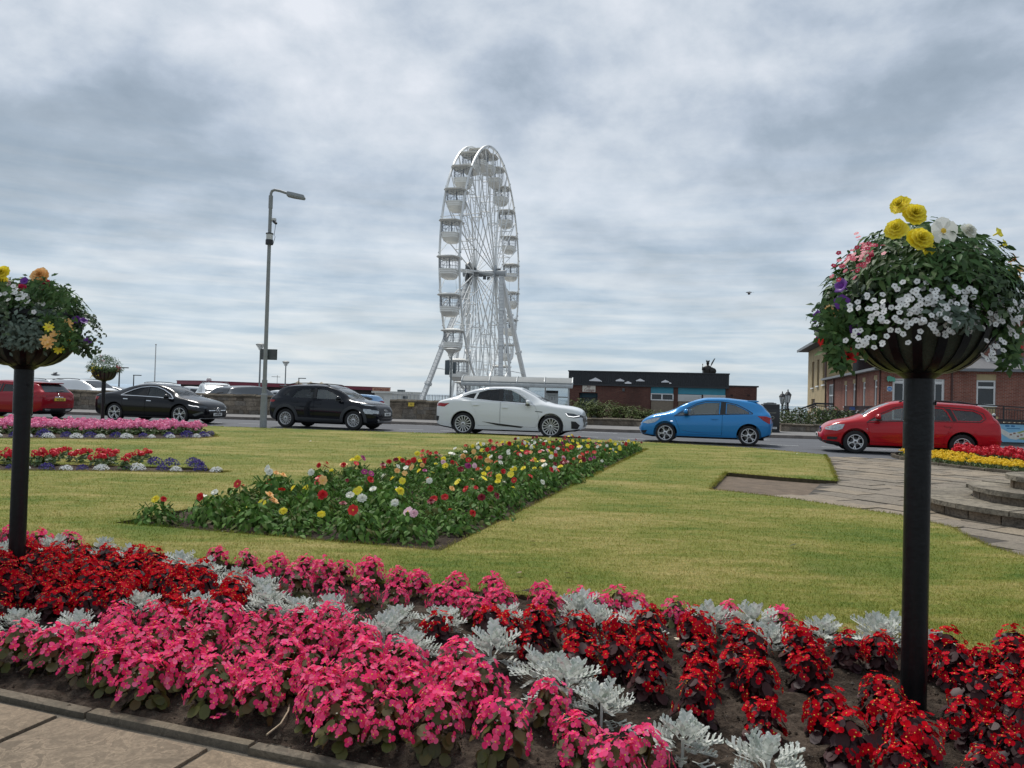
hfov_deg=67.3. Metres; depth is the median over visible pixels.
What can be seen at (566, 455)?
dahlia
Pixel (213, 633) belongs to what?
pink begonia
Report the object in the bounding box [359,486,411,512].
dahlia
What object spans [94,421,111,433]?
pink geranium
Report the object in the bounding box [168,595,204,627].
red begonia
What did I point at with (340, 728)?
pink begonia
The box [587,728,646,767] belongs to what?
pink begonia
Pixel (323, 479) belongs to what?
dahlia
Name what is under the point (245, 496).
dahlia
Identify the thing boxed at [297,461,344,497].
dahlia
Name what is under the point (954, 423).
estate car
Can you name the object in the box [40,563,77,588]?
red begonia
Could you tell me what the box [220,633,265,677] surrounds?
pink begonia
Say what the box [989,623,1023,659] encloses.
red begonia
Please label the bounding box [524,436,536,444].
dahlia
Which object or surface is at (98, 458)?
red geranium
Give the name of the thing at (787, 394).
lantern post
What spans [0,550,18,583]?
red begonia
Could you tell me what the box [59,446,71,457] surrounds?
red geranium
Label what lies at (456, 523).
dahlia
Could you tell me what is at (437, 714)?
pink begonia
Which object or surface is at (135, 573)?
red begonia
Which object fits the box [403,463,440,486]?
dahlia
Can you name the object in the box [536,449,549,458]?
dahlia
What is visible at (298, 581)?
pink begonia
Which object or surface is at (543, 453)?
dahlia
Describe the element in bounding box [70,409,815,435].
pavement
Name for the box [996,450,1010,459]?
red geranium
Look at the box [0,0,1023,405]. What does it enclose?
sky
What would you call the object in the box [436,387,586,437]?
sedan
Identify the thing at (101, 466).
white alyssum
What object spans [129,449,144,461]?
red geranium
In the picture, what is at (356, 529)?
dahlia
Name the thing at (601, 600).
pink begonia
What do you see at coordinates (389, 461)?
dahlia
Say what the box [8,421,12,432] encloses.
pink geranium
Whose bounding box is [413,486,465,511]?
dahlia
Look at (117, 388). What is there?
parked car
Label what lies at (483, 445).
dahlia
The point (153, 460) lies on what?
violet lobelia
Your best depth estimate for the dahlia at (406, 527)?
6.42 m
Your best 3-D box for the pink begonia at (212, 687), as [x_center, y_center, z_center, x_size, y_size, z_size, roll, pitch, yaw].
[-1.137,1.158,2.944,0.232,0.239,0.221,2,-1,-35]
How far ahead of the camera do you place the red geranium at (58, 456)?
12.20 m
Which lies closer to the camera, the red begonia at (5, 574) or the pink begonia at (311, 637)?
the pink begonia at (311, 637)
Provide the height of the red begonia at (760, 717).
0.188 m
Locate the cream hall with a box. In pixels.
[797,341,875,421]
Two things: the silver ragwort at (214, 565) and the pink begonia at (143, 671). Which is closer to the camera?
the pink begonia at (143, 671)
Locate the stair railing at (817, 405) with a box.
[788,403,833,422]
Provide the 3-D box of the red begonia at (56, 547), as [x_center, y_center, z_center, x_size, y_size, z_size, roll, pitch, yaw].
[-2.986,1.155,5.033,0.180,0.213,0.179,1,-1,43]
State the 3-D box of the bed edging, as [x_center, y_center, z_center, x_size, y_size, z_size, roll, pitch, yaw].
[11.704,1.892,17.954,4.290,0.104,7.700,2,-1,0]
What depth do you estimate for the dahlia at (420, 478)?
9.87 m
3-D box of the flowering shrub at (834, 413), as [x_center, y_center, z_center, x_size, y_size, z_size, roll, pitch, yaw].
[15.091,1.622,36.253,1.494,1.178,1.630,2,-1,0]
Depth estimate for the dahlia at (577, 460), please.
13.48 m
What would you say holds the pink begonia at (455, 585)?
on the soil at (35, 684)
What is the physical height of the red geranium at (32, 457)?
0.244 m
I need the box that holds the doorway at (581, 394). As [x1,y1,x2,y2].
[580,393,597,407]
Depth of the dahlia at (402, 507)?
6.93 m
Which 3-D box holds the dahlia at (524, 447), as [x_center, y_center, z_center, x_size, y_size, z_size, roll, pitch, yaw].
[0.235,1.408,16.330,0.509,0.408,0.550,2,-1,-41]
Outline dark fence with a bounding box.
[818,410,882,423]
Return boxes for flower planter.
[0,266,106,563]
[85,354,123,419]
[806,195,1023,711]
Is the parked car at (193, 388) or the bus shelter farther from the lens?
the parked car at (193, 388)
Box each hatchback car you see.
[0,380,73,417]
[639,398,772,445]
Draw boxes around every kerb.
[0,688,381,767]
[65,412,1023,445]
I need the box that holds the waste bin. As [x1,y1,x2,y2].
[761,402,779,431]
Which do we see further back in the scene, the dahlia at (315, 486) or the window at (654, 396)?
the window at (654, 396)
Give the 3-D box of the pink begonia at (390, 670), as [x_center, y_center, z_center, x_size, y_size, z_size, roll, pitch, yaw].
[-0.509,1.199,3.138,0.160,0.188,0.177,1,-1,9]
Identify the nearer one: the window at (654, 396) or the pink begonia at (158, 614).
the pink begonia at (158, 614)
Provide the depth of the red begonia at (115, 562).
4.87 m
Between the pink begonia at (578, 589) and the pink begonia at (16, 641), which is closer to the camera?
the pink begonia at (16, 641)
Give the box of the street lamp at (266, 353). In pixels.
[259,189,305,427]
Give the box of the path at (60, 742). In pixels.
[0,703,296,767]
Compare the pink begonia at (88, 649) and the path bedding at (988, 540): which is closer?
the pink begonia at (88, 649)
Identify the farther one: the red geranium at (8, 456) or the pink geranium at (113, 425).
the pink geranium at (113, 425)
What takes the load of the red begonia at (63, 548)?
on the soil at (35, 684)
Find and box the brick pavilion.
[568,370,758,417]
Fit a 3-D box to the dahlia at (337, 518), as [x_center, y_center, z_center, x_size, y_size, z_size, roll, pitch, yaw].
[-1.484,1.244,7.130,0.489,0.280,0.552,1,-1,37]
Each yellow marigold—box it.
[931,455,942,462]
[939,454,953,462]
[943,457,953,463]
[951,458,964,464]
[953,456,965,464]
[962,454,971,463]
[966,459,976,465]
[974,459,984,467]
[980,459,995,468]
[992,460,1006,468]
[1002,462,1015,470]
[1009,459,1021,469]
[1012,462,1023,471]
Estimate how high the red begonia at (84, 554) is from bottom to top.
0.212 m
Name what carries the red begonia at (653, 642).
on the soil at (35, 684)
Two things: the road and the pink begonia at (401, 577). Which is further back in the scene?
the road
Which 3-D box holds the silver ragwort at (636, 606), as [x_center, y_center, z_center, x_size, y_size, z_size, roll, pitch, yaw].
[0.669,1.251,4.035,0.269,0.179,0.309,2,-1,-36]
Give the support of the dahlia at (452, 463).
on the soil at (444, 539)
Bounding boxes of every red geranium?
[0,447,11,460]
[2,451,11,465]
[29,450,43,463]
[31,447,48,466]
[40,450,58,466]
[49,448,61,460]
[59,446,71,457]
[64,451,79,461]
[74,448,92,462]
[87,451,106,465]
[95,448,111,459]
[101,449,118,464]
[110,449,119,459]
[117,453,132,469]
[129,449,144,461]
[140,448,152,458]
[951,446,968,453]
[967,448,984,456]
[969,444,979,449]
[984,449,995,456]
[985,446,999,455]
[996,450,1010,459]
[997,449,1011,459]
[1004,448,1023,460]
[1011,454,1023,460]
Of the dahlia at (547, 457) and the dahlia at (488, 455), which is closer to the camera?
the dahlia at (488, 455)
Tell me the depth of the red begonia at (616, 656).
3.34 m
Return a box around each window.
[651,393,673,400]
[843,385,846,406]
[853,359,875,370]
[863,382,865,405]
[875,380,876,404]
[976,380,996,406]
[990,340,1002,356]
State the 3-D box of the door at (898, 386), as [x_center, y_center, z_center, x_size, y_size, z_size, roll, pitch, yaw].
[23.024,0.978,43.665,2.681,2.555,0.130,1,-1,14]
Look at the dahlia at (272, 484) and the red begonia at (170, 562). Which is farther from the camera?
the dahlia at (272, 484)
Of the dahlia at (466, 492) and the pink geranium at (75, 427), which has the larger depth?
the pink geranium at (75, 427)
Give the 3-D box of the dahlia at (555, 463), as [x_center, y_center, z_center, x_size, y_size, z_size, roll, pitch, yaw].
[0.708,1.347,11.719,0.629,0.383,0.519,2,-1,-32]
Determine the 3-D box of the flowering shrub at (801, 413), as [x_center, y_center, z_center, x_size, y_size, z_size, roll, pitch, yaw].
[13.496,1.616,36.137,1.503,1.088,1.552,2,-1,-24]
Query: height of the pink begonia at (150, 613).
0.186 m
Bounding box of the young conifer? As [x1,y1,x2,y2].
[781,399,789,421]
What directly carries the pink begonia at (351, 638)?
on the soil at (35, 684)
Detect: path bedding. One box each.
[0,702,387,767]
[808,461,1023,550]
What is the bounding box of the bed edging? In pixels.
[891,452,1013,472]
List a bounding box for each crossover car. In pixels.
[270,383,391,429]
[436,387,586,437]
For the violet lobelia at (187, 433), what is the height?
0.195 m
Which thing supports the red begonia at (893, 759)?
on the soil at (35, 684)
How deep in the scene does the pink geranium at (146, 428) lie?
20.26 m
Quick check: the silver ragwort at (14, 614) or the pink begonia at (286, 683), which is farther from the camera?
the silver ragwort at (14, 614)
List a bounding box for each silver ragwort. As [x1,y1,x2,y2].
[0,539,8,551]
[0,607,46,635]
[38,533,74,552]
[50,608,98,638]
[87,536,123,555]
[117,542,138,557]
[119,589,161,613]
[160,550,194,568]
[176,590,214,617]
[186,555,226,575]
[217,566,252,587]
[239,583,297,617]
[240,572,291,607]
[271,593,316,619]
[306,593,360,620]
[360,608,404,647]
[383,602,419,632]
[391,625,441,660]
[416,604,466,636]
[459,617,526,669]
[490,601,522,624]
[507,643,578,687]
[521,650,605,707]
[554,587,613,625]
[560,675,636,734]
[569,598,622,645]
[617,601,668,637]
[639,708,723,767]
[680,599,737,635]
[721,599,783,638]
[725,727,805,767]
[752,621,794,653]
[794,613,845,646]
[850,611,900,646]
[860,609,900,639]
[928,628,953,643]
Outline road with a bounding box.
[1,413,1023,459]
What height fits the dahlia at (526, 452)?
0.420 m
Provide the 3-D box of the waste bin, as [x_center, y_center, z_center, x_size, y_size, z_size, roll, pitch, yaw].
[11.110,1.430,33.160,0.720,1.270,0.765,1,-1,8]
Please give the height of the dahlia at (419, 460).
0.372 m
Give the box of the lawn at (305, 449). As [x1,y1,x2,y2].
[0,417,1023,656]
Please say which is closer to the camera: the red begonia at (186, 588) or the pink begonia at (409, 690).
the pink begonia at (409, 690)
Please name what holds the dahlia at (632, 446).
on the soil at (444, 539)
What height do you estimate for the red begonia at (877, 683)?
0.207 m
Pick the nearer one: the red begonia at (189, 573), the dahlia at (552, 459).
the red begonia at (189, 573)
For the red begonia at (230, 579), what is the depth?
4.45 m
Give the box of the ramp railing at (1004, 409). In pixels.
[942,402,1023,422]
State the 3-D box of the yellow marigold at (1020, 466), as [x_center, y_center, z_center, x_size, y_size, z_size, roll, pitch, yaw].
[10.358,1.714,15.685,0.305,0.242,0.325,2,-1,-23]
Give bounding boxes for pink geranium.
[2,419,12,433]
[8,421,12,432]
[31,422,42,433]
[36,419,53,434]
[51,422,64,433]
[57,421,67,432]
[65,419,80,433]
[67,421,82,434]
[82,420,99,433]
[84,424,97,434]
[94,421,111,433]
[95,422,108,434]
[106,421,121,434]
[118,422,133,434]
[131,421,145,434]
[140,423,152,432]
[145,422,158,434]
[159,424,170,434]
[162,420,178,433]
[175,421,188,433]
[179,421,191,432]
[190,421,201,432]
[190,423,200,433]
[197,420,206,431]
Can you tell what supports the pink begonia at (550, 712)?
on the soil at (35, 684)
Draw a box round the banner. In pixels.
[844,406,872,410]
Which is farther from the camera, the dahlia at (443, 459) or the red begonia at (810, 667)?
the dahlia at (443, 459)
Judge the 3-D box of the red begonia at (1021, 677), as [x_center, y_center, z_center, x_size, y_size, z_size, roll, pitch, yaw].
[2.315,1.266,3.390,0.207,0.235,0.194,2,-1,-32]
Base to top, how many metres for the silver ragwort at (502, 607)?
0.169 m
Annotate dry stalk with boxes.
[266,704,289,735]
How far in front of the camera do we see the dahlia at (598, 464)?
13.79 m
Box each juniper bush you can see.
[566,398,608,417]
[582,400,636,417]
[606,406,652,418]
[632,410,664,418]
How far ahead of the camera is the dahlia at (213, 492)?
7.37 m
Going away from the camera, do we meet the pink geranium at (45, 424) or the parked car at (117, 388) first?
the pink geranium at (45, 424)
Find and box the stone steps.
[931,472,1023,527]
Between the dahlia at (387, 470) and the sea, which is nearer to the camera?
the dahlia at (387, 470)
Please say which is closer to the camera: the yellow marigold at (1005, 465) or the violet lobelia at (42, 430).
the yellow marigold at (1005, 465)
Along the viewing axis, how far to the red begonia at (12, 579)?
4.33 m
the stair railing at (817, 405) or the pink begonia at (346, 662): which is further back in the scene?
the stair railing at (817, 405)
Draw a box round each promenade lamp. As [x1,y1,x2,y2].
[256,343,263,386]
[282,361,288,384]
[444,348,458,397]
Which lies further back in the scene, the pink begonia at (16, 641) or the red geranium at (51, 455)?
the red geranium at (51, 455)
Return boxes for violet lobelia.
[35,428,51,437]
[38,462,55,469]
[60,431,70,436]
[76,464,88,469]
[82,431,96,437]
[109,431,120,437]
[147,456,162,464]
[155,464,167,470]
[162,457,179,465]
[179,430,192,436]
[184,457,199,463]
[188,459,204,466]
[193,462,206,470]
[198,431,208,436]
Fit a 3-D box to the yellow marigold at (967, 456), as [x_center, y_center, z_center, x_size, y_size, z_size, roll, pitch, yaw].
[10.564,1.768,17.897,0.329,0.268,0.326,1,-1,10]
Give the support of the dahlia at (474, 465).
on the soil at (444, 539)
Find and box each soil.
[0,431,213,438]
[0,465,218,472]
[0,532,1021,767]
[149,451,636,550]
[898,453,1023,471]
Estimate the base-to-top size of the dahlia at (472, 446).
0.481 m
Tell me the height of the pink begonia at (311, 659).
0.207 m
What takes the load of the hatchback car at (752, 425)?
on the road
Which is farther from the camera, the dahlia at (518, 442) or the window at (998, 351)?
the window at (998, 351)
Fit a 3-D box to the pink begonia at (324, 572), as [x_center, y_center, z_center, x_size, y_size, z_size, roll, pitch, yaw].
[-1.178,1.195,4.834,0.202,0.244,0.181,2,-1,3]
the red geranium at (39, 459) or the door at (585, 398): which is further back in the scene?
the door at (585, 398)
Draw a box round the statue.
[702,359,715,372]
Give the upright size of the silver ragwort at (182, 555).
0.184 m
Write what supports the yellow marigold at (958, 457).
on the soil at (968, 464)
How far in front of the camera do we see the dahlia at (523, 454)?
14.21 m
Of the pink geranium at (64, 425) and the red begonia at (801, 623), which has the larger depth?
the pink geranium at (64, 425)
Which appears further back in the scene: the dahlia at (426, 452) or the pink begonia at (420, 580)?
the dahlia at (426, 452)
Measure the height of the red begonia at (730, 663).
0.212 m
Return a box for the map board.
[992,413,1023,443]
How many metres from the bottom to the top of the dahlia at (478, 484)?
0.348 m
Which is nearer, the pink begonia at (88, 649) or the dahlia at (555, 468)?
the pink begonia at (88, 649)
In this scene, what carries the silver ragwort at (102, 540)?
on the soil at (35, 684)
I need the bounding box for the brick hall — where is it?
[821,292,1023,422]
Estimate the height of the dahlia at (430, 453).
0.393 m
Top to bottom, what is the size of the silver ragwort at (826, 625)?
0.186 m
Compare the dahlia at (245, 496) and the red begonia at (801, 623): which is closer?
the red begonia at (801, 623)
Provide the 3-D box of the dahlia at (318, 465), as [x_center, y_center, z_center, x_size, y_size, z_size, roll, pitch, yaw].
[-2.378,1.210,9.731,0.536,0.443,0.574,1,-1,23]
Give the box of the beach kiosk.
[176,375,390,394]
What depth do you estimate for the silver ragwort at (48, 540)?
5.42 m
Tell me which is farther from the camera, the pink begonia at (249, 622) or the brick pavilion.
the brick pavilion
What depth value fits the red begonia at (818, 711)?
2.83 m
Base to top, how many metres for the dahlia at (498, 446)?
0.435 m
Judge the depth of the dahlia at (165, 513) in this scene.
6.92 m
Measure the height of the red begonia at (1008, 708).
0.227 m
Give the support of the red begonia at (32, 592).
on the soil at (35, 684)
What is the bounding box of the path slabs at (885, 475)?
[771,457,1023,554]
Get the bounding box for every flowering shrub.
[780,410,802,423]
[786,407,816,423]
[801,406,832,423]
[818,406,847,423]
[837,409,857,418]
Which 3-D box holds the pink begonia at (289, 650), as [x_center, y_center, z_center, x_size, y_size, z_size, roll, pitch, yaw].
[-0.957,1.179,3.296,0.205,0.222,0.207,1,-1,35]
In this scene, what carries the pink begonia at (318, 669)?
on the soil at (35, 684)
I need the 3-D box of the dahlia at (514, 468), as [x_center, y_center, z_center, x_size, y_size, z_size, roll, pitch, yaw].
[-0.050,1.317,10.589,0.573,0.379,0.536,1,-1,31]
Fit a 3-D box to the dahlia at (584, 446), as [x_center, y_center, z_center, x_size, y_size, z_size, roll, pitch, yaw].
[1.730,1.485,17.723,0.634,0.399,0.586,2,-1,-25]
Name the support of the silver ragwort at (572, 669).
on the soil at (35, 684)
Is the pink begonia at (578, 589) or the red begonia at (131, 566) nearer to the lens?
the pink begonia at (578, 589)
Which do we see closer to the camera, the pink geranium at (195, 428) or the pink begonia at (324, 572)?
the pink begonia at (324, 572)
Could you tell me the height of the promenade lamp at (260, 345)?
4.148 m
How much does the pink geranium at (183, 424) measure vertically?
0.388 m
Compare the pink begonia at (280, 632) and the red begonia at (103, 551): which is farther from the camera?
the red begonia at (103, 551)
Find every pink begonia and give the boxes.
[0,524,28,542]
[0,618,43,672]
[21,621,76,677]
[27,527,54,550]
[56,630,111,689]
[60,530,85,555]
[61,619,100,658]
[87,641,139,698]
[92,608,134,647]
[94,621,136,659]
[95,600,140,634]
[110,647,174,709]
[115,626,161,672]
[133,599,166,633]
[133,617,183,668]
[149,640,198,697]
[151,603,184,638]
[157,608,203,646]
[160,629,213,687]
[182,652,244,719]
[185,613,230,660]
[185,647,237,700]
[186,600,222,634]
[204,598,245,648]
[206,543,229,570]
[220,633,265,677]
[229,624,267,660]
[229,650,276,703]
[230,611,267,643]
[232,667,285,725]
[234,548,260,571]
[242,562,272,586]
[253,604,286,636]
[260,615,297,653]
[263,550,291,577]
[264,633,308,677]
[268,657,309,705]
[278,562,313,598]
[282,603,315,638]
[291,614,338,672]
[291,644,331,689]
[292,553,318,575]
[293,675,341,733]
[297,657,349,719]
[302,605,340,645]
[310,554,339,591]
[311,684,370,759]
[317,576,348,606]
[320,618,352,656]
[321,600,349,627]
[324,649,369,691]
[329,559,356,585]
[332,658,386,719]
[338,609,371,644]
[340,621,382,667]
[342,635,387,672]
[351,576,379,611]
[355,554,386,582]
[361,688,411,752]
[369,654,405,696]
[381,580,409,610]
[382,634,408,665]
[384,565,409,591]
[384,662,437,730]
[386,639,429,683]
[404,569,433,600]
[405,684,465,766]
[424,580,458,615]
[425,653,467,702]
[431,635,479,688]
[438,667,486,733]
[443,570,471,603]
[446,586,475,619]
[455,653,510,720]
[461,594,489,623]
[469,692,533,767]
[478,570,507,599]
[482,582,517,610]
[526,677,573,736]
[527,579,556,608]
[530,588,564,623]
[552,709,603,767]
[564,585,591,613]
[582,590,616,626]
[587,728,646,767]
[603,584,633,621]
[617,718,675,767]
[620,590,649,614]
[660,595,689,627]
[711,598,744,630]
[766,604,795,633]
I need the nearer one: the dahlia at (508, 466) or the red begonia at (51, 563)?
the red begonia at (51, 563)
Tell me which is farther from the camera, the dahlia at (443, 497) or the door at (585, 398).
the door at (585, 398)
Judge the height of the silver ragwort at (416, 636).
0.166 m
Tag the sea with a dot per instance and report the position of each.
(561, 402)
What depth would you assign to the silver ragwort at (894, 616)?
4.08 m
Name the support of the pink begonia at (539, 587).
on the soil at (35, 684)
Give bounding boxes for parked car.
[34,378,63,381]
[49,378,117,390]
[112,386,124,389]
[135,382,179,385]
[185,386,197,391]
[195,381,229,392]
[209,386,274,394]
[348,394,383,402]
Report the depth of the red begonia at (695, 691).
2.93 m
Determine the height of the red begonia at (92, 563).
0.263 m
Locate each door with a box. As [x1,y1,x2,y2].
[581,397,596,417]
[829,384,832,409]
[892,378,943,419]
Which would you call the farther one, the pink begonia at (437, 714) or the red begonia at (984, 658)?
the red begonia at (984, 658)
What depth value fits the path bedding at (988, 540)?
9.63 m
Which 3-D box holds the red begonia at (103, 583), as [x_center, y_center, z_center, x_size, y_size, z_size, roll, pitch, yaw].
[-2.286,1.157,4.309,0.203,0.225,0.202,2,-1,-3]
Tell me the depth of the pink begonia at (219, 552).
5.26 m
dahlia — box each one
[131,495,189,525]
[177,493,236,529]
[181,489,241,521]
[218,491,287,534]
[219,479,258,506]
[233,499,278,525]
[247,465,296,508]
[256,488,300,514]
[259,470,300,498]
[268,507,330,537]
[285,489,345,528]
[287,475,341,518]
[292,475,338,510]
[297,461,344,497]
[301,481,335,501]
[306,462,339,491]
[317,504,387,545]
[326,501,375,528]
[328,476,382,503]
[329,491,385,518]
[333,461,366,486]
[333,486,370,510]
[336,455,376,477]
[337,469,378,490]
[339,478,369,497]
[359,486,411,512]
[367,486,420,524]
[368,463,409,485]
[370,506,437,547]
[373,458,405,472]
[373,498,433,537]
[374,468,417,495]
[374,476,419,503]
[376,473,411,499]
[378,464,401,472]
[393,457,417,469]
[397,451,424,469]
[398,459,421,476]
[399,457,435,481]
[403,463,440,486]
[406,469,445,491]
[410,477,448,499]
[413,478,442,502]
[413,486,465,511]
[414,498,465,531]
[418,449,440,461]
[418,494,462,517]
[419,451,440,464]
[425,454,441,469]
[427,460,457,470]
[429,456,455,481]
[431,463,458,486]
[432,508,480,536]
[437,466,476,495]
[442,452,458,463]
[442,463,479,488]
[445,447,468,459]
[451,457,484,472]
[451,486,498,514]
[453,449,486,467]
[453,476,492,496]
[453,485,485,501]
[459,441,481,455]
[462,492,516,526]
[464,463,492,483]
[469,447,494,461]
[469,448,490,457]
[471,467,490,480]
[472,471,504,495]
[474,450,491,463]
[476,442,492,451]
[477,454,496,467]
[479,439,492,452]
[481,455,513,476]
[481,466,512,488]
[485,460,515,471]
[487,479,525,503]
[487,485,527,511]
[488,443,505,453]
[491,447,512,461]
[496,466,519,478]
[498,455,515,465]
[499,441,514,455]
[500,466,519,486]
[503,451,530,465]
[504,443,522,455]
[504,466,555,495]
[509,458,526,472]
[509,474,547,501]
[512,450,529,461]
[514,437,523,444]
[517,457,545,475]
[518,441,534,451]
[518,444,538,455]
[520,450,543,463]
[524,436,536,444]
[530,457,553,469]
[532,463,566,489]
[533,449,552,458]
[534,435,545,442]
[534,467,565,492]
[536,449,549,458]
[539,442,551,452]
[541,445,554,454]
[543,440,558,450]
[544,450,565,464]
[544,460,569,480]
[547,453,564,464]
[552,439,569,450]
[553,448,572,460]
[555,460,585,487]
[557,445,577,463]
[558,443,575,454]
[560,460,583,473]
[563,434,578,443]
[564,456,593,478]
[569,455,586,465]
[571,444,596,458]
[577,451,603,464]
[579,440,594,449]
[579,460,603,473]
[584,442,596,449]
[585,456,604,468]
[592,448,614,465]
[596,439,613,449]
[596,444,613,453]
[605,448,620,461]
[611,443,632,458]
[617,441,632,454]
[627,439,641,453]
[627,439,642,449]
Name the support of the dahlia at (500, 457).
on the soil at (444, 539)
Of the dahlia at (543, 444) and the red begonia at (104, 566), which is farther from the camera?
the dahlia at (543, 444)
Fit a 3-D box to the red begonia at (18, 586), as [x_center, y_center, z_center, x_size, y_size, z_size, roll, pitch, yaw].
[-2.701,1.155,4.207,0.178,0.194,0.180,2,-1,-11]
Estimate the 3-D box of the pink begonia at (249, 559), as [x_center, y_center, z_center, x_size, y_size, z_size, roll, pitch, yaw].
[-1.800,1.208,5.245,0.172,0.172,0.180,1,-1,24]
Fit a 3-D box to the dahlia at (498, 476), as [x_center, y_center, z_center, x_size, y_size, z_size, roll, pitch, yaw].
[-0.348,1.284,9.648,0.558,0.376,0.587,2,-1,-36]
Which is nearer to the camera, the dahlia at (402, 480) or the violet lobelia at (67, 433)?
the dahlia at (402, 480)
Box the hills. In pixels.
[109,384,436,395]
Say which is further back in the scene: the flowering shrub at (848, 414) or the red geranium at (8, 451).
the flowering shrub at (848, 414)
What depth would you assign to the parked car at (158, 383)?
46.69 m
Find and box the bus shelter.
[461,375,572,405]
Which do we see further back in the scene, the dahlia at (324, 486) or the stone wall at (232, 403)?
the stone wall at (232, 403)
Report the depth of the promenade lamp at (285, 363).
61.97 m
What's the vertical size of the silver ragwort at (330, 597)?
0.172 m
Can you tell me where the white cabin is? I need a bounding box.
[371,390,421,405]
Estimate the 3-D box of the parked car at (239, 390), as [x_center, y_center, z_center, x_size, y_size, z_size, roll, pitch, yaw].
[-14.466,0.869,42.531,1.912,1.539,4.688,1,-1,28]
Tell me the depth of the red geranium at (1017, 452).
18.07 m
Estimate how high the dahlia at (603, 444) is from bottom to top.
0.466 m
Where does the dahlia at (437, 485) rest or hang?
on the soil at (444, 539)
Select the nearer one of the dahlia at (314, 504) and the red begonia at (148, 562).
the red begonia at (148, 562)
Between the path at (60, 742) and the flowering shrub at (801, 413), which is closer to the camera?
the path at (60, 742)
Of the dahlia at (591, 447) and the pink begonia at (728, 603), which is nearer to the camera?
the pink begonia at (728, 603)
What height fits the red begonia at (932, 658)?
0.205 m
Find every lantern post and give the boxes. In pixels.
[779,391,784,415]
[784,390,791,420]
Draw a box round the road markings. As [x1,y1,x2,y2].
[132,419,885,449]
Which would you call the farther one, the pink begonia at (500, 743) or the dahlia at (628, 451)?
the dahlia at (628, 451)
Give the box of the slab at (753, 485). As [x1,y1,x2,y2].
[714,476,818,494]
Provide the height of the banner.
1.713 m
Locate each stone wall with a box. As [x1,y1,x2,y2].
[68,389,367,414]
[390,399,440,419]
[587,418,643,426]
[780,423,821,431]
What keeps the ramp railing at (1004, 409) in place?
on the ground
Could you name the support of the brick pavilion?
on the ground
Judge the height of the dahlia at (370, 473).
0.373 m
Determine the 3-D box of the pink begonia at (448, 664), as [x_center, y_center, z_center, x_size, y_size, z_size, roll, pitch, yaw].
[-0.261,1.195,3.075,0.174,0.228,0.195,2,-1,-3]
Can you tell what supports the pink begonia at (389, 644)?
on the soil at (35, 684)
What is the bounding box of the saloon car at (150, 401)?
[95,384,226,422]
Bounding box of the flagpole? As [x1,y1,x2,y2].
[154,344,156,381]
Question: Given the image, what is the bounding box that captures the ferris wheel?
[397,145,529,400]
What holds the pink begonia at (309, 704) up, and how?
on the soil at (35, 684)
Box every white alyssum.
[41,432,55,437]
[59,465,72,470]
[69,433,83,437]
[92,464,109,470]
[94,434,105,437]
[119,433,133,437]
[129,463,146,470]
[170,466,181,470]
[210,466,222,471]
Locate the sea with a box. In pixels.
[122,387,805,418]
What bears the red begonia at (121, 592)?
on the soil at (35, 684)
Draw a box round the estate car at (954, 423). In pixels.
[816,400,1001,452]
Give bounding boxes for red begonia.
[0,547,18,564]
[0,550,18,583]
[0,561,29,585]
[0,579,18,612]
[0,591,12,625]
[3,570,32,598]
[5,576,28,609]
[6,556,38,582]
[18,576,53,617]
[19,544,49,577]
[26,535,40,562]
[33,552,65,583]
[35,585,76,624]
[37,550,66,576]
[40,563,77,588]
[42,572,70,592]
[45,541,71,561]
[46,543,71,565]
[61,558,85,587]
[62,580,90,610]
[65,583,105,627]
[70,555,107,580]
[71,566,109,598]
[72,543,97,563]
[73,549,95,563]
[85,570,122,608]
[94,559,116,581]
[95,541,121,564]
[99,581,135,619]
[105,552,127,575]
[113,555,147,581]
[113,568,144,590]
[116,573,150,605]
[120,544,149,565]
[120,552,145,570]
[141,546,167,566]
[143,554,170,575]
[143,566,175,601]
[144,560,173,589]
[156,590,182,616]
[157,570,191,604]
[168,561,200,584]
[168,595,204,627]
[169,558,190,568]
[173,577,204,611]
[188,557,217,584]
[191,568,218,597]
[204,587,238,614]
[218,575,251,612]
[219,571,249,600]
[418,607,453,645]
[472,602,504,639]
[489,609,526,650]
[512,628,548,666]
[520,602,561,648]
[557,609,600,652]
[562,630,602,680]
[592,633,642,684]
[600,612,637,656]
[626,650,668,705]
[629,621,672,673]
[630,603,668,646]
[669,668,721,730]
[676,604,717,650]
[677,633,717,675]
[682,653,723,697]
[715,642,752,693]
[721,617,757,652]
[733,624,773,673]
[735,655,783,708]
[741,696,787,745]
[778,618,811,648]
[778,623,828,673]
[785,642,833,697]
[801,686,853,744]
[820,706,881,767]
[827,627,866,673]
[857,670,906,722]
[858,629,898,676]
[862,688,919,747]
[873,738,927,767]
[884,700,945,767]
[927,637,943,682]
[929,624,969,667]
[932,641,984,693]
[938,668,1001,726]
[939,695,988,752]
[955,743,1008,767]
[967,711,1020,764]
[968,643,1003,682]
[982,664,1022,713]
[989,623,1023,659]
[989,643,1023,684]
[991,678,1023,728]
[993,731,1023,767]
[1009,690,1023,743]
[1012,647,1023,690]
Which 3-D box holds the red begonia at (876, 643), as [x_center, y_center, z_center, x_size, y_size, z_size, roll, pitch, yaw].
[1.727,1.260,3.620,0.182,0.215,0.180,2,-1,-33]

